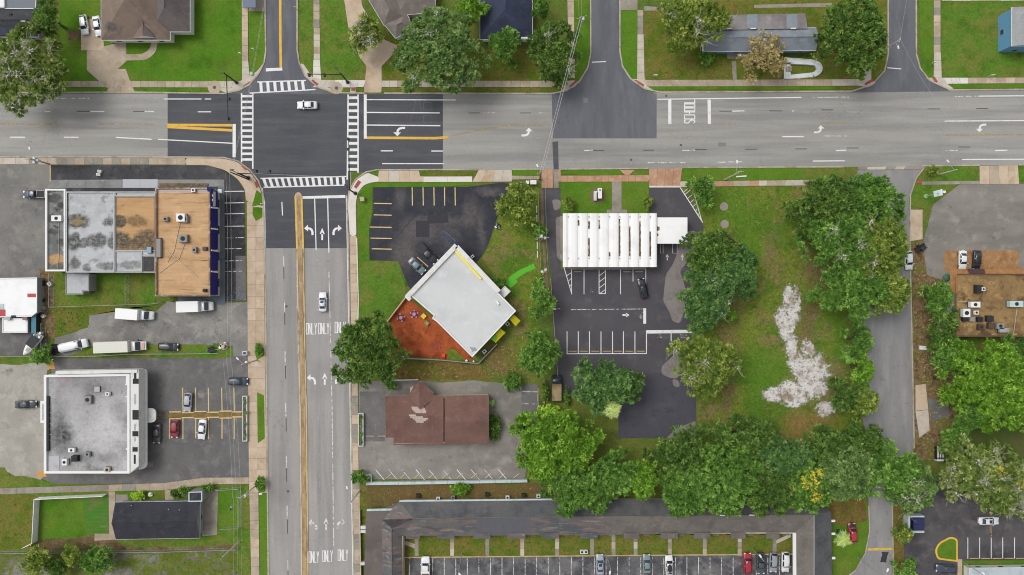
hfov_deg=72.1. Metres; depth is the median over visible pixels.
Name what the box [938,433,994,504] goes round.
broadleaf tree
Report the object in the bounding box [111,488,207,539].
dark roof house
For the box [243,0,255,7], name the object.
blue carport
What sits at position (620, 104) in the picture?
side street
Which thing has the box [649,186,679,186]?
white edging
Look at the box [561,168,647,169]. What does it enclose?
kerb
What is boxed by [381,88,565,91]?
grass verge
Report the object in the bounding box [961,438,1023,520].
broadleaf tree
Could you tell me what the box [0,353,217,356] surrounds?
chain link fence
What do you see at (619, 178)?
sidewalk
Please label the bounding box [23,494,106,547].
privacy fence
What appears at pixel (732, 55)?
porch slab
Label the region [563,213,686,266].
bank building
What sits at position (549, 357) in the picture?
broadleaf tree
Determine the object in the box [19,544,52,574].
shrub
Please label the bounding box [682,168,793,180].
lawn
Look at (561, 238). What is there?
sidewalk
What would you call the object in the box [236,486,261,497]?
utility pole
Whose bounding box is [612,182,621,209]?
sidewalk
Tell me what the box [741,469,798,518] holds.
broadleaf tree
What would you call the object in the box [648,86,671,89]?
grass verge
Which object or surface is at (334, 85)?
drain slab
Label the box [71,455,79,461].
rooftop unit
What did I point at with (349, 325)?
kerb
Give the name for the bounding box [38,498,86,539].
lawn
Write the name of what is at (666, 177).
sidewalk
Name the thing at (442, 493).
weeds
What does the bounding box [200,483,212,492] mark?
shrub
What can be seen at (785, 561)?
parked car
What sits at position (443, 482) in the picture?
yard wall
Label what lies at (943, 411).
asphalt strip
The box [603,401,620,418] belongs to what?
palm tree
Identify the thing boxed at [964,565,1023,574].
pale roof house
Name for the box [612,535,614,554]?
sidewalk
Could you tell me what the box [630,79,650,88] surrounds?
corner pavement
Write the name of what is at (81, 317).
weeds
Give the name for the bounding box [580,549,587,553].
air conditioner
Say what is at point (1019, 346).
broadleaf tree
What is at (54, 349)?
utility trailer
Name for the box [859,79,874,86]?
corner pavement
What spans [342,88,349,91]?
grass verge
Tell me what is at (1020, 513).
broadleaf tree
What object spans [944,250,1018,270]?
brown paving
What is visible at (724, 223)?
manhole ring
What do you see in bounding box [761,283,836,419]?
sand patch
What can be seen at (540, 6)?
broadleaf tree
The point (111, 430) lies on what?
grey roof building
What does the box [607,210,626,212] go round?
sidewalk
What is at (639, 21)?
sidewalk
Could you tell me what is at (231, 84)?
sidewalk
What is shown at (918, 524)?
dumpster
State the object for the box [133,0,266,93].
kerb
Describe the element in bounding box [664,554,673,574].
parked car
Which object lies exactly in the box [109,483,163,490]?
sidewalk
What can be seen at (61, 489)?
sidewalk
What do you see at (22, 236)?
parking lot
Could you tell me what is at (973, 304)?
rooftop unit
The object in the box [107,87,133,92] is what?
driveway
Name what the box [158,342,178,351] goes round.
parked car
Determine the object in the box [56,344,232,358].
lawn
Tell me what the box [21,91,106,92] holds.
kerb
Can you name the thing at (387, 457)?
parking lot
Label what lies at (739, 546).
sidewalk
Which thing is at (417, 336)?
mulch yard
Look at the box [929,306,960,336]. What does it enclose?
broadleaf tree
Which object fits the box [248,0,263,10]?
driveway
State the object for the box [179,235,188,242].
rooftop unit
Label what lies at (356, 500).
sidewalk
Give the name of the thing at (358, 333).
broadleaf tree
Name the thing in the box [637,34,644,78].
sidewalk
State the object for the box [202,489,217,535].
concrete pad
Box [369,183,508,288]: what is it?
parking lot
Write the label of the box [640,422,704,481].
broadleaf tree
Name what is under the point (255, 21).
lawn
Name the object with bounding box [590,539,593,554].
sidewalk
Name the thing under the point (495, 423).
hedge
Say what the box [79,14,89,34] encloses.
parked car
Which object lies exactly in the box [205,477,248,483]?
sidewalk
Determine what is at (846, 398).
broadleaf tree
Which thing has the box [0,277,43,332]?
white roof shop
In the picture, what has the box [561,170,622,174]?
grass verge
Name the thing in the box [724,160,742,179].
street light
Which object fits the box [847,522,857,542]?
parked car
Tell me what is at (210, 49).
lawn
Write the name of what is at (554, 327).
chain link fence
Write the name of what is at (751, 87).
grass verge
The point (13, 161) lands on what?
sidewalk
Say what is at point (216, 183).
sidewalk
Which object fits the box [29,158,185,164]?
sidewalk
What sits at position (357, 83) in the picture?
sidewalk
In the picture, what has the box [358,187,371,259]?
lawn
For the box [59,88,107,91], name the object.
grass verge
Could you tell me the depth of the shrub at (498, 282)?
162.30 m
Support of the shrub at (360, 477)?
on the ground at (606, 424)
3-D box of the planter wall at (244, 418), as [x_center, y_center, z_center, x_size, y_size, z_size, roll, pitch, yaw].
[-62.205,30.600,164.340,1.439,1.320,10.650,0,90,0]
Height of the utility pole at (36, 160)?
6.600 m
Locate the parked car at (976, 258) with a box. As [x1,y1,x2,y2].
[971,250,981,268]
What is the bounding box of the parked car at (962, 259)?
[957,250,967,268]
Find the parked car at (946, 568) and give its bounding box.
[935,563,956,573]
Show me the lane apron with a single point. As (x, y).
(902, 181)
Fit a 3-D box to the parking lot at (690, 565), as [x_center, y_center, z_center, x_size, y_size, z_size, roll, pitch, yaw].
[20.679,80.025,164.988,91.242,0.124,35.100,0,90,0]
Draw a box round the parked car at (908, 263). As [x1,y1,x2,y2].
[904,251,914,269]
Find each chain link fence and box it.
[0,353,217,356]
[0,548,226,553]
[48,273,162,306]
[215,488,240,529]
[550,279,558,384]
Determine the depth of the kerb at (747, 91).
164.84 m
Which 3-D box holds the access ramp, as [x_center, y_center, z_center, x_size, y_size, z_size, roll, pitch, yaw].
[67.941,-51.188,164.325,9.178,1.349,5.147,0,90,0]
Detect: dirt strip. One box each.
[40,269,54,338]
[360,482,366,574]
[367,483,555,506]
[404,538,407,574]
[893,505,903,573]
[912,241,958,460]
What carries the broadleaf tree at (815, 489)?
on the ground at (606, 424)
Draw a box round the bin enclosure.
[904,513,923,532]
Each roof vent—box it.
[104,466,110,471]
[972,310,978,314]
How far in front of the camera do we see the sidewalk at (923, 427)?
164.87 m
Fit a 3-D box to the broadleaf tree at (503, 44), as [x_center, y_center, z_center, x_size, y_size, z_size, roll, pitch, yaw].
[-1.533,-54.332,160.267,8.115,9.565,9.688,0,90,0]
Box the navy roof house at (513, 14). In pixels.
[480,0,532,41]
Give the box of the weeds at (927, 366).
[914,265,953,455]
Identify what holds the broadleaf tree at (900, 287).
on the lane
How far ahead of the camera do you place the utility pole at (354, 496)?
158.02 m
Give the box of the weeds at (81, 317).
[58,312,84,332]
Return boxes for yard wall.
[359,509,365,574]
[366,478,526,484]
[394,379,417,380]
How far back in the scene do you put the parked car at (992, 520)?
163.96 m
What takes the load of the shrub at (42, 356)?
on the ground at (606, 424)
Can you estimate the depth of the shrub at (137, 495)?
163.34 m
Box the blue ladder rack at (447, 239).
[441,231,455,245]
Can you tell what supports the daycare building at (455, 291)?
on the ground at (606, 424)
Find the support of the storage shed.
on the ground at (606, 424)
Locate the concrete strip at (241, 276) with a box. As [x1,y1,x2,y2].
[235,256,245,300]
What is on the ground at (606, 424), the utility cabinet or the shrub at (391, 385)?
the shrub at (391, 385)
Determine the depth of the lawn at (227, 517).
164.95 m
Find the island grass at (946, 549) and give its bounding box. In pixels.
[937,539,955,559]
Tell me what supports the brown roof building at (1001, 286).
on the ground at (606, 424)
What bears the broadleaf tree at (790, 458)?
on the lawn at (801, 418)
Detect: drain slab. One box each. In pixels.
[208,81,220,92]
[330,82,342,93]
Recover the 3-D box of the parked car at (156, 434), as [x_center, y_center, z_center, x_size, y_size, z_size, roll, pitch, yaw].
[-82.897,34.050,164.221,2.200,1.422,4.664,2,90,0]
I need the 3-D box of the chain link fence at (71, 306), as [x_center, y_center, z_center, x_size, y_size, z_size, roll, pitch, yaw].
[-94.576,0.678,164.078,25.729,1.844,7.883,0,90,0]
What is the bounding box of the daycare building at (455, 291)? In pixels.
[405,244,519,356]
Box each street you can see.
[228,0,329,93]
[262,188,353,574]
[552,0,656,137]
[852,0,947,92]
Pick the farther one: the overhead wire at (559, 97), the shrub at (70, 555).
the shrub at (70, 555)
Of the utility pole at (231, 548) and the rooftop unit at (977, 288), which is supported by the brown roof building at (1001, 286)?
the rooftop unit at (977, 288)
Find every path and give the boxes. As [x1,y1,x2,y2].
[94,491,115,540]
[126,43,156,60]
[165,490,173,499]
[405,541,414,547]
[505,264,535,287]
[644,6,663,10]
[732,61,736,79]
[754,3,831,7]
[776,534,790,543]
[957,559,961,574]
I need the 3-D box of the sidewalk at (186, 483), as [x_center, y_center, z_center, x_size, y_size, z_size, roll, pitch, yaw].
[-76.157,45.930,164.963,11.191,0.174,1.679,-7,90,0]
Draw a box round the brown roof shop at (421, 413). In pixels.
[385,382,488,444]
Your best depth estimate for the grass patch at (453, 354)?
164.93 m
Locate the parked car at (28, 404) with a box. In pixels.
[15,400,37,408]
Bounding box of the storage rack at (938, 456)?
[934,446,943,460]
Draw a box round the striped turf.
[82,497,108,533]
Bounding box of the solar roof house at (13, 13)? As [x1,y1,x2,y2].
[0,0,44,39]
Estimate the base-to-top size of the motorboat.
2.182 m
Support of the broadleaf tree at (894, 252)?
on the ground at (606, 424)
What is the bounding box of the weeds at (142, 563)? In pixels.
[0,552,236,574]
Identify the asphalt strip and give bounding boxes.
[360,392,384,440]
[522,384,537,423]
[928,398,949,421]
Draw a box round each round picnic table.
[397,313,404,321]
[410,310,417,317]
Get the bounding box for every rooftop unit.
[51,215,63,221]
[62,458,69,464]
[68,447,76,451]
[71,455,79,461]
[84,395,92,403]
[85,451,91,455]
[147,247,152,252]
[176,214,187,221]
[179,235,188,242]
[183,215,188,222]
[192,247,197,252]
[960,308,969,316]
[961,317,968,320]
[967,301,979,307]
[968,317,974,321]
[973,285,982,292]
[976,317,982,321]
[976,324,983,329]
[985,315,993,321]
[986,323,994,328]
[995,323,1003,328]
[997,328,1008,332]
[1006,300,1022,306]
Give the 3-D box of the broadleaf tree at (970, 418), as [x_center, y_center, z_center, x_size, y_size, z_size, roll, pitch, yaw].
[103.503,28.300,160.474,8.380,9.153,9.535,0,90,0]
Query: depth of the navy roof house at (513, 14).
160.84 m
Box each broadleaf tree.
[0,17,69,118]
[32,0,66,38]
[254,476,265,490]
[255,343,263,356]
[331,309,412,389]
[343,12,384,56]
[390,6,492,94]
[455,0,490,27]
[488,25,522,67]
[494,180,537,227]
[508,407,606,482]
[516,410,535,435]
[517,328,563,378]
[525,19,582,89]
[528,277,557,320]
[530,0,550,19]
[533,222,548,239]
[535,459,613,518]
[571,356,644,417]
[585,446,639,499]
[617,369,645,403]
[621,457,661,501]
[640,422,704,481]
[654,462,721,519]
[655,0,737,55]
[666,333,746,400]
[674,257,732,337]
[678,229,743,278]
[678,437,765,517]
[685,174,716,209]
[692,243,759,304]
[698,412,775,458]
[726,309,737,320]
[736,28,788,84]
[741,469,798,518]
[752,434,814,477]
[781,173,865,230]
[785,460,836,514]
[790,199,829,245]
[794,208,883,281]
[801,423,852,465]
[803,264,895,322]
[811,0,888,80]
[817,434,880,501]
[827,375,870,413]
[837,417,883,465]
[838,171,906,227]
[839,318,875,359]
[840,172,877,192]
[848,209,910,289]
[850,350,875,387]
[852,386,879,417]
[852,435,924,499]
[867,268,911,316]
[882,460,938,521]
[917,280,954,313]
[925,323,953,354]
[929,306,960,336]
[929,332,963,375]
[935,337,1023,417]
[937,381,966,406]
[937,422,969,455]
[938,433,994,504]
[953,395,990,433]
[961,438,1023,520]
[976,350,1023,434]
[1001,332,1023,368]
[1015,499,1023,520]
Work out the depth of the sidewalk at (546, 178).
164.87 m
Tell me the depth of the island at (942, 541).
164.85 m
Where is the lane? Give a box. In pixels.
[851,170,913,574]
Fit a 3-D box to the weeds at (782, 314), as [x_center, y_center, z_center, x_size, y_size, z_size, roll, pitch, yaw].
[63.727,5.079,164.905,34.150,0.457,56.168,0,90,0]
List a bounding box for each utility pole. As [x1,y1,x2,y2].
[26,147,49,164]
[222,541,239,556]
[236,357,257,364]
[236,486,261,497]
[346,486,359,503]
[577,16,584,35]
[885,38,899,48]
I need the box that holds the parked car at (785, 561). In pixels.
[780,551,790,571]
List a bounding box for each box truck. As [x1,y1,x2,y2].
[93,339,146,352]
[115,308,154,321]
[176,300,213,312]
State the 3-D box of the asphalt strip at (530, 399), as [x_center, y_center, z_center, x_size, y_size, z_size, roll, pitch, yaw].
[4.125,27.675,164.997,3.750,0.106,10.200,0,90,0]
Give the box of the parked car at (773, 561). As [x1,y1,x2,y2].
[768,552,777,571]
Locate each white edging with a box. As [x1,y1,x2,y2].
[356,238,358,319]
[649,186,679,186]
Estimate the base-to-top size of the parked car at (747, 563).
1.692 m
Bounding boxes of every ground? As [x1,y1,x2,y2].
[0,0,1023,574]
[36,470,45,477]
[38,534,238,551]
[47,362,54,369]
[67,30,80,41]
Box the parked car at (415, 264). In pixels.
[408,257,425,274]
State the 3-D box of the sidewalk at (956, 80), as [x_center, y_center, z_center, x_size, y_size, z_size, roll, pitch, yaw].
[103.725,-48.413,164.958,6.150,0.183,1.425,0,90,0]
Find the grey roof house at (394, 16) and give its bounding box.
[369,0,435,40]
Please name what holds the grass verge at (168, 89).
on the ground at (606, 424)
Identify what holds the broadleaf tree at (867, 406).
on the lawn at (801, 418)
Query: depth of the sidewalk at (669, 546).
164.89 m
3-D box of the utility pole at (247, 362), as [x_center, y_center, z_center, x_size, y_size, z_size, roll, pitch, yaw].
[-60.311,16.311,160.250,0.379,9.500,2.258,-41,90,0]
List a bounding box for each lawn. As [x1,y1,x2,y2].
[0,355,54,364]
[0,467,55,487]
[0,486,247,574]
[0,495,35,549]
[0,550,237,574]
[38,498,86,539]
[54,271,155,307]
[54,301,164,335]
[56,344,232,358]
[58,0,242,90]
[115,536,238,547]
[218,488,239,527]
[239,490,250,574]
[248,8,264,72]
[299,0,313,76]
[320,0,365,79]
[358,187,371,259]
[358,261,405,332]
[365,31,565,80]
[395,360,491,379]
[405,182,540,383]
[405,534,792,556]
[561,182,611,214]
[574,0,589,80]
[621,10,636,78]
[622,182,648,212]
[644,0,886,79]
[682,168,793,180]
[690,186,864,447]
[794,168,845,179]
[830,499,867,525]
[832,506,868,574]
[919,0,933,77]
[941,1,1023,77]
[962,560,1023,574]
[963,410,1023,470]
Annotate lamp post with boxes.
[857,557,888,574]
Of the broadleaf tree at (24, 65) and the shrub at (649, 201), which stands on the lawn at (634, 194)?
the shrub at (649, 201)
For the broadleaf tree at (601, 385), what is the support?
on the ground at (606, 424)
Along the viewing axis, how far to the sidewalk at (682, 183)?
164.87 m
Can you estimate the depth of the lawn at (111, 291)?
164.94 m
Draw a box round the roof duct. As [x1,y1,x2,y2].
[156,238,162,257]
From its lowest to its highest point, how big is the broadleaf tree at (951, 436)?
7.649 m
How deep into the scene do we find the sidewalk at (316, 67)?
164.88 m
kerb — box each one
[0,156,268,574]
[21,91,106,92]
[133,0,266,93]
[296,0,364,93]
[346,169,418,574]
[384,0,590,93]
[404,553,792,557]
[419,169,478,169]
[512,168,540,169]
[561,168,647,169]
[619,0,888,92]
[682,166,843,167]
[849,505,869,574]
[892,505,893,574]
[909,167,924,447]
[915,0,1023,90]
[922,164,979,166]
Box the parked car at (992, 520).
[977,516,998,525]
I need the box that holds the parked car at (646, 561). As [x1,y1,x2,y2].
[642,554,651,573]
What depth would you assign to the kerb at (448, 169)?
164.84 m
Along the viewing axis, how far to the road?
164.99 m
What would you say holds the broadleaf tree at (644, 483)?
on the ground at (606, 424)
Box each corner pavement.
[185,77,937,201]
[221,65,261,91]
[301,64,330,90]
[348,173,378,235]
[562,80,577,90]
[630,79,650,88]
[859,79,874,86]
[926,78,952,88]
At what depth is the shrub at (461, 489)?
162.77 m
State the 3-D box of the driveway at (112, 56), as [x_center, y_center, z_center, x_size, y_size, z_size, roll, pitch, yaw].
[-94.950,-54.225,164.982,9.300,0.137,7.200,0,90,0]
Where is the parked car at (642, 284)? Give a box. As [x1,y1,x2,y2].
[637,278,647,298]
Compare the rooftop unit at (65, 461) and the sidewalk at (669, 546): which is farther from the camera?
the sidewalk at (669, 546)
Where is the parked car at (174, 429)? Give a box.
[170,419,179,437]
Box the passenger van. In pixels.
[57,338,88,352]
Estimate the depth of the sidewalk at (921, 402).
164.88 m
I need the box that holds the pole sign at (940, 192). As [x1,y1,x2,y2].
[924,189,945,197]
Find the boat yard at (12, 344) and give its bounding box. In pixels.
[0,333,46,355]
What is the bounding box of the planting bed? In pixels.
[159,183,207,185]
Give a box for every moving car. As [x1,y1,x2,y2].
[297,100,317,109]
[318,292,326,311]
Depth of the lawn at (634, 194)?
164.91 m
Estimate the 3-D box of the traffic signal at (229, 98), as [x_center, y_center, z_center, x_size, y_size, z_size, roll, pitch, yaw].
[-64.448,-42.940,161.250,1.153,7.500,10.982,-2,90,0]
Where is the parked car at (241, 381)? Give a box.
[227,377,248,385]
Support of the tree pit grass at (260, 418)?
on the sidewalk at (261, 389)
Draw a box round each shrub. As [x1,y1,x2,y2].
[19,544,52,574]
[29,343,52,365]
[44,558,69,574]
[61,543,82,568]
[79,544,116,574]
[130,489,144,500]
[170,489,180,498]
[177,485,192,494]
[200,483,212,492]
[350,469,369,483]
[384,380,397,390]
[449,483,471,496]
[491,275,505,289]
[502,371,523,392]
[538,404,559,421]
[562,195,574,210]
[641,195,653,210]
[698,52,715,65]
[890,556,917,574]
[891,522,913,544]
[926,164,939,176]
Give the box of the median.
[294,192,308,574]
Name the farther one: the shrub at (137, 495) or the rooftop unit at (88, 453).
the shrub at (137, 495)
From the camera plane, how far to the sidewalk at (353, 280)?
164.87 m
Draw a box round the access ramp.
[783,57,822,78]
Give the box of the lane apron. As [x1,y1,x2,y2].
[860,169,921,208]
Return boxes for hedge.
[489,413,501,441]
[541,380,548,402]
[562,385,569,405]
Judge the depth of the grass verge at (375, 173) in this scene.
164.89 m
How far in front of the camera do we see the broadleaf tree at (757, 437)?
156.03 m
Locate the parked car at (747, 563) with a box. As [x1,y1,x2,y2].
[742,552,752,573]
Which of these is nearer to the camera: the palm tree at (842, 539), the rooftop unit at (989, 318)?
the rooftop unit at (989, 318)
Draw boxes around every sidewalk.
[0,158,28,163]
[0,485,108,493]
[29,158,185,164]
[47,180,122,187]
[65,81,207,86]
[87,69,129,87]
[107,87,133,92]
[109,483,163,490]
[123,179,157,187]
[158,180,224,186]
[164,478,208,489]
[178,296,217,302]
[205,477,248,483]
[208,81,239,87]
[218,187,224,303]
[242,0,247,59]
[242,60,249,79]
[247,202,255,355]
[248,356,256,492]
[249,493,259,574]
[256,205,264,355]
[256,356,266,492]
[313,0,319,27]
[313,60,320,78]
[313,80,350,87]
[314,28,319,59]
[350,236,357,344]
[351,80,365,86]
[352,377,358,469]
[353,481,359,574]
[378,171,419,181]
[381,81,434,86]
[415,539,418,555]
[419,176,423,181]
[424,176,471,181]
[438,81,564,86]
[450,539,453,555]
[472,170,511,181]
[485,539,488,555]
[512,176,540,179]
[520,539,523,555]
[541,169,552,187]
[553,169,558,187]
[555,539,558,554]
[558,169,560,181]
[560,216,562,261]
[561,175,648,181]
[567,0,574,77]
[567,267,646,269]
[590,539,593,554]
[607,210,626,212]
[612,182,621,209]
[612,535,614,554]
[620,170,633,174]
[634,539,637,554]
[637,10,642,33]
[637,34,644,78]
[644,79,831,86]
[649,168,681,185]
[668,539,671,554]
[680,181,686,186]
[703,539,706,555]
[707,181,758,186]
[738,539,741,555]
[759,180,835,185]
[773,539,775,551]
[832,79,862,85]
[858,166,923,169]
[863,69,870,79]
[911,210,922,240]
[915,384,927,410]
[915,410,929,437]
[922,181,978,184]
[934,0,940,51]
[934,52,941,77]
[941,0,1023,0]
[944,78,967,83]
[968,78,1023,83]
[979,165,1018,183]
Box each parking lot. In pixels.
[0,164,49,332]
[0,363,47,479]
[42,356,248,483]
[50,165,245,300]
[54,301,247,355]
[359,379,538,479]
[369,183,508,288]
[408,555,792,574]
[543,187,703,437]
[904,473,1023,574]
[923,184,1023,279]
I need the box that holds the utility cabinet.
[530,180,535,184]
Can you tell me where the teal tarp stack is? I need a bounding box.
[31,315,40,332]
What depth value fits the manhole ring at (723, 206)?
164.90 m
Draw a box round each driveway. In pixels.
[81,19,103,49]
[87,43,126,69]
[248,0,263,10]
[344,0,396,92]
[621,0,637,9]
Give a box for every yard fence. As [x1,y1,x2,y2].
[387,298,405,321]
[398,344,496,363]
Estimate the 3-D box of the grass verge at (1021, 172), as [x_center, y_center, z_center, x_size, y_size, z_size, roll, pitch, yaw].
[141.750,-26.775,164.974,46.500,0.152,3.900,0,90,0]
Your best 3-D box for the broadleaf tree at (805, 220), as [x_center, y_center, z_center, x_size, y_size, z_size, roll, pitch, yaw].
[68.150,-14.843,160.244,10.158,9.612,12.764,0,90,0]
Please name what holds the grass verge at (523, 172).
on the ground at (606, 424)
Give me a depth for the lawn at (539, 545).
164.94 m
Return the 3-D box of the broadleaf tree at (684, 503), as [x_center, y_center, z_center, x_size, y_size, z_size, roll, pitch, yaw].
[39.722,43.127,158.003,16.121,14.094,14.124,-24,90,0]
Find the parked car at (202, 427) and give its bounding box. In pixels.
[196,419,207,439]
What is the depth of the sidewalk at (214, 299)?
164.87 m
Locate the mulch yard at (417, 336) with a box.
[390,297,473,359]
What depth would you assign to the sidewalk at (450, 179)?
164.87 m
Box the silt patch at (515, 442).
[509,433,522,468]
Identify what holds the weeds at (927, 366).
on the dirt strip at (922, 315)
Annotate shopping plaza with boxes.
[45,186,221,295]
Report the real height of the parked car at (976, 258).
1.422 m
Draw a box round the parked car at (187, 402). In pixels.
[182,392,192,411]
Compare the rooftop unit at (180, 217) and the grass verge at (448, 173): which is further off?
the grass verge at (448, 173)
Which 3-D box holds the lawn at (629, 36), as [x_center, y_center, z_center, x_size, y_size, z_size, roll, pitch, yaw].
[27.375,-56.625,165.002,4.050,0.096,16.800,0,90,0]
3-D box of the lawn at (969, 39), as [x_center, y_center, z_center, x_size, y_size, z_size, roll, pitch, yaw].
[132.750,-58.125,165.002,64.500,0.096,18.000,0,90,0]
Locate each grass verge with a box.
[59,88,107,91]
[133,88,200,91]
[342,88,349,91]
[356,88,363,91]
[358,182,474,194]
[367,171,378,175]
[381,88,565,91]
[420,171,476,175]
[512,170,539,175]
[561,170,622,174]
[631,170,647,174]
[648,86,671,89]
[672,86,831,89]
[832,86,863,89]
[909,184,956,208]
[922,166,978,180]
[950,84,1023,87]
[1018,166,1023,179]
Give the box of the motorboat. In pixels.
[23,332,43,354]
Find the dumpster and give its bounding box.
[910,517,923,529]
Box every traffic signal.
[221,72,237,119]
[230,169,279,178]
[307,67,349,83]
[344,137,356,194]
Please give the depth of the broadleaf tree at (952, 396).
160.23 m
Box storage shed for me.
[66,273,96,293]
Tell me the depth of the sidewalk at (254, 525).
164.87 m
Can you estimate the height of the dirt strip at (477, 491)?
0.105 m
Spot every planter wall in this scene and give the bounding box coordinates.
[242,395,247,441]
[358,413,363,446]
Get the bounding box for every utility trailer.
[47,344,58,354]
[208,346,219,352]
[914,243,928,252]
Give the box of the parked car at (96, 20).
[92,15,100,36]
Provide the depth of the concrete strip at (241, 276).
164.93 m
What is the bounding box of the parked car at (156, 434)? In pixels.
[152,423,161,443]
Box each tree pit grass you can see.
[252,190,261,205]
[253,207,261,220]
[255,343,263,359]
[257,392,264,442]
[258,475,264,492]
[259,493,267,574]
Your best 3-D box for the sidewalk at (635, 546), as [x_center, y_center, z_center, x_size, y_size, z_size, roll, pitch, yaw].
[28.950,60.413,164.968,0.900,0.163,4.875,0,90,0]
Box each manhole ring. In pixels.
[720,202,727,210]
[720,220,728,227]
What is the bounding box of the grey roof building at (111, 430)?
[40,368,155,473]
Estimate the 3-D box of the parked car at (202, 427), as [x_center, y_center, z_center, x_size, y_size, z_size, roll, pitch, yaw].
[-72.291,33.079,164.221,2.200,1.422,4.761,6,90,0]
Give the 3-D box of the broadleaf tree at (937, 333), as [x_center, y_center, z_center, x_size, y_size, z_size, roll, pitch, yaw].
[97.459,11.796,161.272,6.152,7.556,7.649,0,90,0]
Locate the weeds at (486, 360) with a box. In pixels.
[403,325,528,377]
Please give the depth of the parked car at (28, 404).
163.94 m
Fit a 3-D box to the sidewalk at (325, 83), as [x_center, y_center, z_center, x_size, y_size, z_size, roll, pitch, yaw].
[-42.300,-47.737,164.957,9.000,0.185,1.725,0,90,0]
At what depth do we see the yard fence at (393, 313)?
163.70 m
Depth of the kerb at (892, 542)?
164.84 m
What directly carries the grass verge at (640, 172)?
on the ground at (606, 424)
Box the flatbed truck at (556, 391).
[551,375,561,400]
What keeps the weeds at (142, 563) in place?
on the lawn at (222, 533)
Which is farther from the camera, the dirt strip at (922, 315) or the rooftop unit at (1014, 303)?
the dirt strip at (922, 315)
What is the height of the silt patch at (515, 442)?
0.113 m
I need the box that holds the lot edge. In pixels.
[540,190,548,288]
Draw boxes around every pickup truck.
[23,189,44,198]
[414,241,438,264]
[420,556,430,574]
[755,552,765,573]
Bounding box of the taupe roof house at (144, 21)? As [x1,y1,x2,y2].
[101,0,193,42]
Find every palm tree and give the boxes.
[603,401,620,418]
[834,530,850,547]
[840,346,858,365]
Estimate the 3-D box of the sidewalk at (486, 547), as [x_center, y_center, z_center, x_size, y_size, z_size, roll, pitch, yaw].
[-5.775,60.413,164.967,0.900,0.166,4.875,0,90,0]
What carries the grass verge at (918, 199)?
on the ground at (606, 424)
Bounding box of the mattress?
[919,346,926,350]
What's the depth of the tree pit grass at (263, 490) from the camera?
164.85 m
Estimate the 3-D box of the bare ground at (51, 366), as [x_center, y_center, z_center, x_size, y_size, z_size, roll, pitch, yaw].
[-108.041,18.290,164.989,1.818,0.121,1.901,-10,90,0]
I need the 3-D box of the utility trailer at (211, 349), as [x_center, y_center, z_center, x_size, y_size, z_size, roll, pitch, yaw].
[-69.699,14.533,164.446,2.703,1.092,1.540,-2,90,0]
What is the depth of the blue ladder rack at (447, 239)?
163.91 m
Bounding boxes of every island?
[156,410,241,418]
[935,537,957,561]
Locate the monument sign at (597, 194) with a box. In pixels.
[590,187,605,202]
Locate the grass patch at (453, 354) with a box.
[447,349,464,359]
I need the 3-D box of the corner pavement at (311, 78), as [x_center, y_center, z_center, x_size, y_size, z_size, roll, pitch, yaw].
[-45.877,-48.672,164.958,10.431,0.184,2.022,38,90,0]
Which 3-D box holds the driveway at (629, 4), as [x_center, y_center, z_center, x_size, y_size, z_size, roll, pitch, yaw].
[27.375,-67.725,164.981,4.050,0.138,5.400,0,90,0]
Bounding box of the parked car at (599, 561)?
[595,553,604,574]
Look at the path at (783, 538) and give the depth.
164.90 m
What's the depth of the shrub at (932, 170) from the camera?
163.32 m
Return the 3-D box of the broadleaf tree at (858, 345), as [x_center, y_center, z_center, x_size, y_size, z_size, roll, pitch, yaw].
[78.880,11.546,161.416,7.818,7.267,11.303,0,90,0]
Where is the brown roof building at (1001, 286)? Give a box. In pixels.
[938,269,1023,336]
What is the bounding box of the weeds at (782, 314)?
[713,191,852,420]
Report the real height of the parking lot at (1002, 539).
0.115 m
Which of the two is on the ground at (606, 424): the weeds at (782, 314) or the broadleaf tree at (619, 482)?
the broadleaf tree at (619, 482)
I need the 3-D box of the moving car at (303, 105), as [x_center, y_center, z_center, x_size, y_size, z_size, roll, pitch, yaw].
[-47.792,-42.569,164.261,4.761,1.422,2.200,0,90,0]
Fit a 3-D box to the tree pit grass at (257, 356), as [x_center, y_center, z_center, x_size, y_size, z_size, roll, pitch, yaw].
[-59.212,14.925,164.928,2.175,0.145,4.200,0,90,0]
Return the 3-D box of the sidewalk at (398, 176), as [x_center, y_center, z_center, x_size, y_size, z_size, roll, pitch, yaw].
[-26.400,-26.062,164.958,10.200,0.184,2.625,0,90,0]
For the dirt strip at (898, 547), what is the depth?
164.94 m
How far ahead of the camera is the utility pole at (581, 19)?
154.97 m
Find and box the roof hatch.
[94,386,100,391]
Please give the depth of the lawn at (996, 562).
164.92 m
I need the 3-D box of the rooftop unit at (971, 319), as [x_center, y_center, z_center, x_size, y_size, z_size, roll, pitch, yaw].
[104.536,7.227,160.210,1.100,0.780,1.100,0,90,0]
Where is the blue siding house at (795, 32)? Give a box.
[702,13,817,53]
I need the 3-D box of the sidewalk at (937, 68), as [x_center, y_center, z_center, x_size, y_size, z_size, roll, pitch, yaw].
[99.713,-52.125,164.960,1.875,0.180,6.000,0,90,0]
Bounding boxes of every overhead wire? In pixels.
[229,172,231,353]
[231,10,263,170]
[540,17,580,170]
[542,17,582,171]
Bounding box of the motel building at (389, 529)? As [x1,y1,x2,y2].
[364,497,834,574]
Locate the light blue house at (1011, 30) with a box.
[998,7,1023,51]
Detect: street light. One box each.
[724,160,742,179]
[938,159,957,174]
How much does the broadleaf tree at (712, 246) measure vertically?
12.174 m
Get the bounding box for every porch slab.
[116,495,127,501]
[727,53,748,58]
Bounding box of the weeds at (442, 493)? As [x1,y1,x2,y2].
[369,487,540,502]

